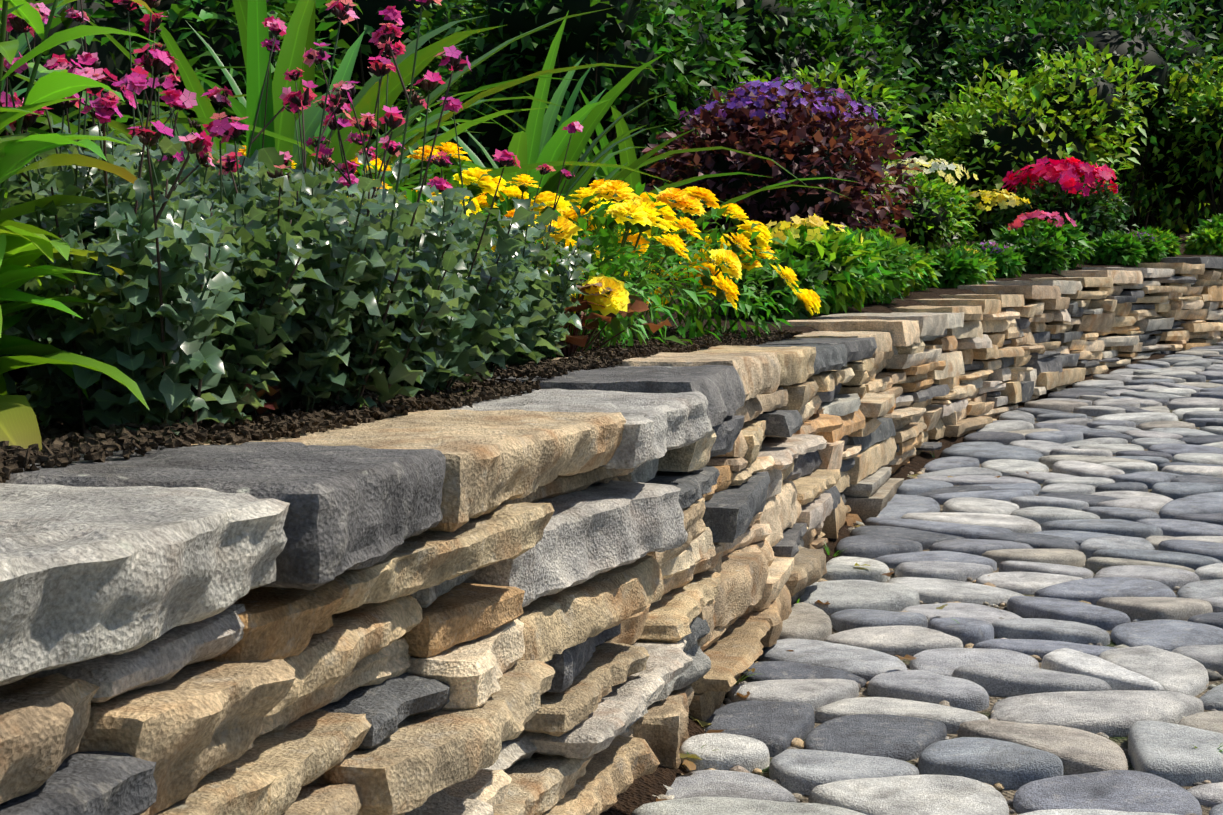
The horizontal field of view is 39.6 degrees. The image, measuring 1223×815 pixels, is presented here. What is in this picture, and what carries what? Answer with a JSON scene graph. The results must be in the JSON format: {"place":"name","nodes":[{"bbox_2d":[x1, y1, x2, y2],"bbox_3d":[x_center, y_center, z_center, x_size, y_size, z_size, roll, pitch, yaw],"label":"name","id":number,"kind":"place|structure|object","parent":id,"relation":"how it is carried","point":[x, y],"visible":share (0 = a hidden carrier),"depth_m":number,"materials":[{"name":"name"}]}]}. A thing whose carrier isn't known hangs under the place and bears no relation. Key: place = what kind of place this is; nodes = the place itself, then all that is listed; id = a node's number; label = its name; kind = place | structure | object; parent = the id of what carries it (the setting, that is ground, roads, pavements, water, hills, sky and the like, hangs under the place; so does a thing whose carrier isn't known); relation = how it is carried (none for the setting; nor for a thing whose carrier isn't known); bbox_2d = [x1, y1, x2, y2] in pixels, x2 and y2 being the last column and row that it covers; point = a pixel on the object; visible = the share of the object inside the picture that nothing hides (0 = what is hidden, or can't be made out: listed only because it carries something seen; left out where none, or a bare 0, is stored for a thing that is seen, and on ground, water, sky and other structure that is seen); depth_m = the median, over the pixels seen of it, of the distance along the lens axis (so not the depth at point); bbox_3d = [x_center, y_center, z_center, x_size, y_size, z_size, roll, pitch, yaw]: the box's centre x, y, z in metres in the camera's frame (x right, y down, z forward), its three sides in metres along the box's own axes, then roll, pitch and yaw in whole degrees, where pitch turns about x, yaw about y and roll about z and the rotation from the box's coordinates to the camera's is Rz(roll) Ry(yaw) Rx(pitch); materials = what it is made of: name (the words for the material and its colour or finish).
{"place":"outdoors","nodes":[
{"label":"outdoors","id":0,"kind":"place"},
{"bbox_2d":[16,234,1222,440],"bbox_3d":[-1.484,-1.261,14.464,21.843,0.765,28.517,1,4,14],"label":"bed soil","id":1,"kind":"structure","parent":0,"point":[931,293],"depth_m":5.78,"materials":[{"name":"brown soil"}]},
{"bbox_2d":[0,326,802,482],"bbox_3d":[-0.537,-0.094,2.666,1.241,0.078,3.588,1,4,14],"label":"mulch chips","id":2,"kind":"object","parent":1,"relation":"on","point":[98,444],"visible":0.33,"depth_m":1.50,"materials":[{"name":"brown wood"}]},
{"bbox_2d":[0,0,1222,440],"bbox_3d":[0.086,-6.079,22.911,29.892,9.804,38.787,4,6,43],"label":"plant stems","id":3,"kind":"object","parent":1,"relation":"in","point":[26,122],"visible":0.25,"depth_m":1.73,"materials":[{"name":"green plant stem"}]},
{"bbox_2d":[0,0,1202,315],"bbox_3d":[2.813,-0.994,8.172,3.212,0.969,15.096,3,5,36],"label":"flowers","id":4,"kind":"object","parent":3,"relation":"attached to","point":[640,212],"visible":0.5,"depth_m":2.90,"materials":[{"name":"plant"}]},
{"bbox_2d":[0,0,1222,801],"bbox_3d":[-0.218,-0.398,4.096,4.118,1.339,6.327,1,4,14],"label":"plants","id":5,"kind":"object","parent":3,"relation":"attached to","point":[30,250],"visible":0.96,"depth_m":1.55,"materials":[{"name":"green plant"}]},
{"bbox_2d":[0,0,1222,357],"bbox_3d":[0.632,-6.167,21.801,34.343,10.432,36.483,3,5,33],"label":"shrubs and trees","id":6,"kind":"object","parent":1,"relation":"on","point":[883,264],"visible":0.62,"depth_m":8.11,"materials":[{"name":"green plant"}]},
{"bbox_2d":[600,353,1174,814],"bbox_3d":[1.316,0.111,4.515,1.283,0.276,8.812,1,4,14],"label":"stone wall","id":7,"kind":"structure","parent":0,"point":[640,791],"depth_m":2.11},
{"bbox_2d":[751,344,1222,814],"bbox_3d":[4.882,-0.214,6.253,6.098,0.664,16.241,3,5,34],"label":"ground","id":8,"kind":"structure","parent":0,"point":[1122,742],"depth_m":2.26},
{"bbox_2d":[631,580,1222,814],"bbox_3d":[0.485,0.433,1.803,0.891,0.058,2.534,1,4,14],"label":"cobbles","id":9,"kind":"object","parent":8,"relation":"on","point":[1065,704],"visible":0.96,"depth_m":2.18,"materials":[{"name":"stone"}]},
{"bbox_2d":[652,468,1222,814],"bbox_3d":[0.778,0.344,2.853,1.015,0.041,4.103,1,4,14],"label":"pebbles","id":10,"kind":"object","parent":8,"relation":"on","point":[797,743],"visible":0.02,"depth_m":2.28,"materials":[{"name":"stone"}]},
{"bbox_2d":[822,342,1222,611],"bbox_3d":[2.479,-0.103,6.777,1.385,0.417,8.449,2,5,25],"label":"cobbles","id":11,"kind":"object","parent":8,"relation":"on","point":[1096,504],"visible":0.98,"depth_m":4.20,"materials":[{"name":"stone"}]},
{"bbox_3d":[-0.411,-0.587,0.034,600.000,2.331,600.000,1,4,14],"label":"ground","id":12,"kind":"structure","parent":0,"visible":0},
{"bbox_2d":[0,388,722,814],"bbox_3d":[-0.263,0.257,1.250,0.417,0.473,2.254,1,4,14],"label":"stone wall","id":13,"kind":"structure","parent":12,"relation":"on","point":[490,606],"depth_m":1.13,"materials":[{"name":"beige stone"}]},
{"bbox_2d":[759,305,992,551],"bbox_3d":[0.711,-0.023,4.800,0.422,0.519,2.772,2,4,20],"label":"stone wall","id":14,"kind":"structure","parent":12,"relation":"on","point":[906,405],"depth_m":4.55,"materials":[{"name":"beige stone"}]},
{"bbox_2d":[881,275,1222,439],"bbox_3d":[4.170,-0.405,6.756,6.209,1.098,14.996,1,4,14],"label":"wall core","id":15,"kind":"object","parent":12,"relation":"on","point":[1112,334],"depth_m":8.00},
{"bbox_2d":[454,344,846,720],"bbox_3d":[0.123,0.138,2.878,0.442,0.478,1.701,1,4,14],"label":"stone wall","id":16,"kind":"structure","parent":15,"relation":"on","point":[768,504],"depth_m":2.56,"materials":[{"name":"beige stone"}]},
{"bbox_2d":[894,257,1222,420],"bbox_3d":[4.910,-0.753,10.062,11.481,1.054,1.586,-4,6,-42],"label":"stone wall","id":17,"kind":"structure","parent":15,"relation":"on","point":[1030,354],"depth_m":7.27,"materials":[{"name":"beige stone"}]}
]}

